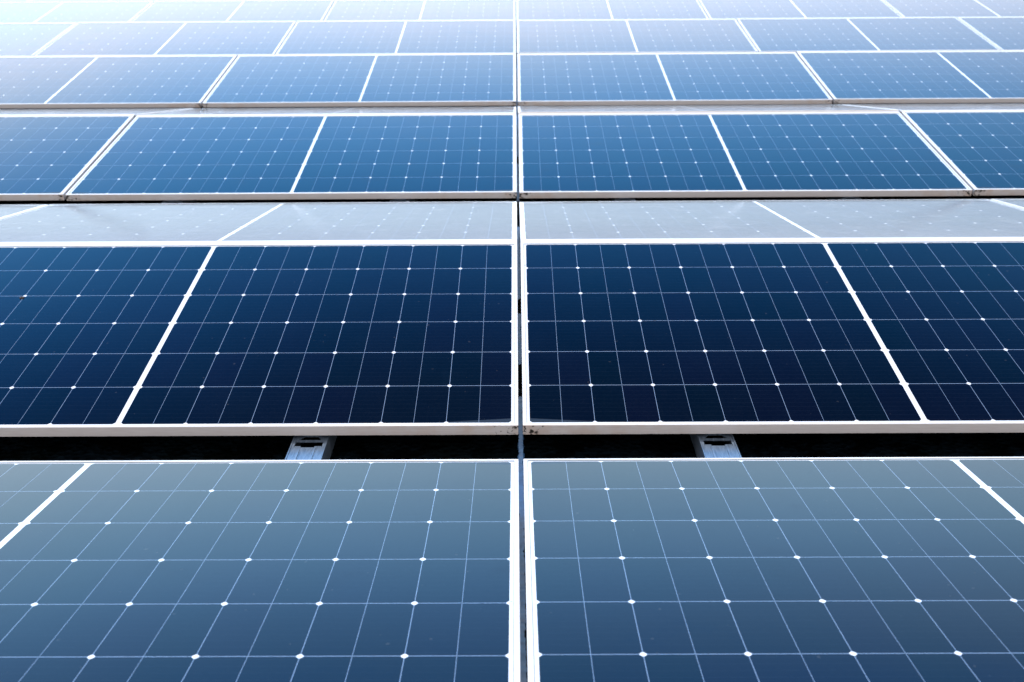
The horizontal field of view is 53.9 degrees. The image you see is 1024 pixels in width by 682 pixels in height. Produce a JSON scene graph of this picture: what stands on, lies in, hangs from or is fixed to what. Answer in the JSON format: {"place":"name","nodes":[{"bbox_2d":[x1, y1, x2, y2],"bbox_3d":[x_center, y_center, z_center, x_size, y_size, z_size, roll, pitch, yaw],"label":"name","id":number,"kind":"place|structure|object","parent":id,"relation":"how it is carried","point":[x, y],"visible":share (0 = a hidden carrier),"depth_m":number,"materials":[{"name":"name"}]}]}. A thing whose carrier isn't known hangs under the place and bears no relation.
{"place":"outdoors","nodes":[
{"label":"outdoors","id":0,"kind":"place"},
{"bbox_2d":[0,0,1023,680],"bbox_3d":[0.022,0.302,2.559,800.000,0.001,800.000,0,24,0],"label":"ground","id":1,"kind":"structure","parent":0,"point":[140,448],"depth_m":2.63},
{"bbox_2d":[0,204,47,218],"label":"solar panel","id":2,"kind":"object","parent":1,"relation":"on","point":[7,210],"visible":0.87,"depth_m":4.24,"materials":[{"name":"glass"}]},
{"bbox_2d":[0,23,75,55],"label":"solar panel","id":3,"kind":"object","parent":1,"relation":"on","point":[24,39],"visible":0.99,"depth_m":8.95,"materials":[{"name":"glass"}]},
{"bbox_2d":[0,114,134,200],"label":"solar panel","id":4,"kind":"object","parent":1,"relation":"on","point":[49,156],"visible":0.99,"depth_m":4.96,"materials":[{"name":"glass"}]},
{"bbox_2d":[0,1,152,22],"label":"solar panel","id":5,"kind":"object","parent":1,"relation":"on","point":[67,12],"visible":0.9,"depth_m":10.95,"materials":[{"name":"glass"}]},
{"bbox_2d":[0,108,192,117],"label":"solar panel","id":6,"kind":"object","parent":1,"relation":"on","point":[142,111],"visible":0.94,"depth_m":5.93,"materials":[{"name":"glass"}]},
{"bbox_2d":[28,0,190,1],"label":"solar panel","id":7,"kind":"object","parent":1,"relation":"on","point":[96,0],"visible":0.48,"depth_m":12.57,"materials":[{"name":"glass"}]},
{"bbox_2d":[0,55,236,108],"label":"solar panel","id":8,"kind":"object","parent":1,"relation":"on","point":[159,81],"visible":0.99,"depth_m":6.87,"materials":[{"name":"glass"}]},
{"bbox_2d":[34,21,295,55],"bbox_3d":[-3.007,-2.666,8.894,2.018,0.032,1.024,0,33,0],"label":"solar panel","id":9,"kind":"object","parent":1,"relation":"on","point":[237,38],"visible":0.98,"depth_m":8.86,"materials":[{"name":"glass"}]},
{"bbox_2d":[161,200,197,203],"bbox_3d":[-1.525,-0.561,4.433,0.089,0.070,0.640,0,24,0],"label":"mounting rail","id":10,"kind":"object","parent":1,"relation":"on","point":[177,201],"visible":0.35,"depth_m":4.54,"materials":[{"name":"metal"}]},
{"bbox_2d":[0,201,516,241],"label":"solar panel","id":11,"kind":"object","parent":10,"relation":"on","point":[283,221],"visible":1,"depth_m":3.82,"materials":[{"name":"glass"}]},
{"bbox_2d":[65,113,516,200],"bbox_3d":[-0.987,-0.922,4.936,2.018,0.030,1.024,0,33,0],"label":"solar panel","id":12,"kind":"object","parent":10,"relation":"on","point":[317,156],"visible":1,"depth_m":4.84,"materials":[{"name":"glass"}]},
{"bbox_2d":[131,0,333,21],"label":"solar panel","id":13,"kind":"object","parent":1,"relation":"on","point":[241,10],"visible":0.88,"depth_m":10.92,"materials":[{"name":"glass"}]},
{"bbox_2d":[285,435,336,459],"bbox_3d":[-0.508,0.310,2.454,0.089,0.070,0.640,0,24,0],"label":"mounting rail","id":14,"kind":"object","parent":1,"relation":"on","point":[296,451],"visible":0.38,"depth_m":2.50,"materials":[{"name":"metal"}]},
{"bbox_2d":[0,239,517,436],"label":"solar panel","id":15,"kind":"object","parent":14,"relation":"on","point":[262,338],"visible":1,"depth_m":2.87,"materials":[{"name":"glass"}]},
{"bbox_2d":[0,459,519,681],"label":"solar panel","id":16,"kind":"object","parent":14,"relation":"on","point":[266,571],"visible":1,"depth_m":1.85,"materials":[{"name":"glass"}]},
{"bbox_2d":[147,107,515,114],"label":"solar panel","id":17,"kind":"object","parent":1,"relation":"on","point":[208,111],"visible":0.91,"depth_m":5.89,"materials":[{"name":"glass"}]},
{"bbox_2d":[202,53,515,107],"bbox_3d":[-0.983,-1.800,6.911,2.019,0.034,1.024,0,33,0],"label":"solar panel","id":18,"kind":"object","parent":1,"relation":"on","point":[371,80],"visible":1,"depth_m":6.83,"materials":[{"name":"glass"}]},
{"bbox_2d":[275,20,515,54],"bbox_3d":[-0.977,-2.675,8.883,2.019,0.033,1.024,0,33,0],"label":"solar panel","id":19,"kind":"object","parent":1,"relation":"on","point":[404,37],"visible":1,"depth_m":8.85,"materials":[{"name":"glass"}]},
{"bbox_2d":[390,199,414,201],"bbox_3d":[-0.503,-0.566,4.428,0.089,0.070,0.640,0,24,0],"label":"mounting rail","id":20,"kind":"object","parent":1,"relation":"on","point":[401,200],"visible":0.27,"depth_m":4.53,"materials":[{"name":"metal"}]},
{"bbox_2d":[324,0,515,20],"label":"solar panel","id":21,"kind":"object","parent":1,"relation":"on","point":[356,10],"visible":0.86,"depth_m":10.91,"materials":[{"name":"glass"}]},
{"bbox_2d":[516,0,708,26],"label":"solar panel","id":22,"kind":"object","parent":1,"relation":"on","point":[595,9],"visible":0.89,"depth_m":10.87,"materials":[{"name":"glass"}]},
{"bbox_2d":[611,198,634,200],"bbox_3d":[0.507,-0.570,4.424,0.089,0.070,0.640,0,24,0],"label":"mounting rail","id":23,"kind":"object","parent":1,"relation":"on","point":[619,199],"visible":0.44,"depth_m":4.52,"materials":[{"name":"metal"}]},
{"bbox_2d":[517,19,757,53],"bbox_3d":[1.053,-2.683,8.873,2.018,0.030,1.024,0,33,0],"label":"solar panel","id":24,"kind":"object","parent":1,"relation":"on","point":[639,36],"visible":1,"depth_m":8.83,"materials":[{"name":"glass"}]},
{"bbox_2d":[517,52,831,105],"bbox_3d":[1.048,-1.807,6.901,2.018,0.031,1.024,0,33,0],"label":"solar panel","id":25,"kind":"object","parent":1,"relation":"on","point":[720,78],"visible":1,"depth_m":6.82,"materials":[{"name":"glass"}]},
{"bbox_2d":[518,104,897,117],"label":"solar panel","id":26,"kind":"object","parent":1,"relation":"on","point":[685,108],"visible":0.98,"depth_m":5.73,"materials":[{"name":"glass"}]},
{"bbox_2d":[690,434,741,457],"bbox_3d":[0.514,0.305,2.449,0.089,0.070,0.640,0,24,0],"label":"mounting rail","id":27,"kind":"object","parent":1,"relation":"on","point":[729,449],"visible":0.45,"depth_m":2.50,"materials":[{"name":"metal"}]},
{"bbox_2d":[521,237,1023,434],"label":"solar panel","id":28,"kind":"object","parent":27,"relation":"on","point":[775,335],"visible":1,"depth_m":2.87,"materials":[{"name":"glass"}]},
{"bbox_2d":[523,457,1023,681],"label":"solar panel","id":29,"kind":"object","parent":27,"relation":"on","point":[869,569],"visible":1,"depth_m":1.84,"materials":[{"name":"glass"}]},
{"bbox_2d":[698,0,901,18],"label":"solar panel","id":30,"kind":"object","parent":1,"relation":"on","point":[724,9],"visible":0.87,"depth_m":10.85,"materials":[{"name":"glass"}]},
{"bbox_2d":[826,197,861,199],"bbox_3d":[1.517,-0.575,4.419,0.089,0.070,0.640,0,24,0],"label":"mounting rail","id":31,"kind":"object","parent":1,"relation":"on","point":[843,198],"visible":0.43,"depth_m":4.52,"materials":[{"name":"metal"}]},
{"bbox_2d":[519,111,971,197],"bbox_3d":[1.043,-0.930,4.929,2.018,0.031,1.024,0,32,0],"label":"solar panel","id":32,"kind":"object","parent":31,"relation":"on","point":[738,154],"visible":1,"depth_m":4.83,"materials":[{"name":"glass"}]},
{"bbox_2d":[519,199,1023,247],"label":"solar panel","id":33,"kind":"object","parent":31,"relation":"on","point":[776,219],"visible":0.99,"depth_m":3.82,"materials":[{"name":"glass"}]},
{"bbox_2d":[737,17,999,51],"bbox_3d":[3.082,-2.695,8.867,2.019,0.032,1.024,0,33,0],"label":"solar panel","id":34,"kind":"object","parent":1,"relation":"on","point":[866,34],"visible":0.99,"depth_m":8.83,"materials":[{"name":"glass"}]},
{"bbox_2d":[797,50,1023,103],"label":"solar panel","id":35,"kind":"object","parent":1,"relation":"on","point":[849,77],"visible":1,"depth_m":6.84,"materials":[{"name":"glass"}]},
{"bbox_2d":[842,103,1023,113],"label":"solar panel","id":36,"kind":"object","parent":1,"relation":"on","point":[1000,106],"visible":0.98,"depth_m":5.87,"materials":[{"name":"glass"}]},
{"bbox_2d":[883,0,1023,16],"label":"solar panel","id":37,"kind":"object","parent":1,"relation":"on","point":[958,8],"visible":0.84,"depth_m":10.84,"materials":[{"name":"glass"}]},
{"bbox_2d":[900,110,1023,195],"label":"solar panel","id":38,"kind":"object","parent":1,"relation":"on","point":[980,152],"visible":0.98,"depth_m":4.95,"materials":[{"name":"glass"}]},
{"bbox_2d":[958,17,1023,49],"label":"solar panel","id":39,"kind":"object","parent":1,"relation":"on","point":[1003,33],"visible":0.98,"depth_m":8.94,"materials":[{"name":"glass"}]},
{"bbox_2d":[990,199,1023,208],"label":"solar panel","id":40,"kind":"object","parent":1,"relation":"on","point":[1018,203],"visible":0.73,"depth_m":4.25,"materials":[{"name":"glass"}]},
{"bbox_2d":[516,27,518,156],"bbox_3d":[0.037,-2.279,8.371,0.022,0.005,6.280,0,24,0],"label":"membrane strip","id":41,"kind":"object","parent":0,"point":[517,142],"visible":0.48,"depth_m":6.71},
{"bbox_2d":[516,164,518,201],"bbox_3d":[0.028,-0.795,5.025,0.020,0.005,0.700,0,24,0],"label":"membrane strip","id":42,"kind":"object","parent":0,"point":[517,198],"visible":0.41,"depth_m":4.99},
{"bbox_2d":[517,227,520,299],"bbox_3d":[0.025,-0.319,3.951,0.021,0.005,0.850,0,24,0],"label":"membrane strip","id":43,"kind":"object","parent":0,"point":[518,267],"visible":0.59,"depth_m":3.88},
{"bbox_2d":[518,313,521,364],"bbox_3d":[0.024,-0.010,3.254,0.020,0.005,0.405,0,24,0],"label":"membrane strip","id":44,"kind":"object","parent":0,"point":[519,342],"visible":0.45,"depth_m":3.23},
{"bbox_2d":[517,396,527,681],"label":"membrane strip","id":45,"kind":"object","parent":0,"point":[523,653],"visible":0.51,"depth_m":2.19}
]}

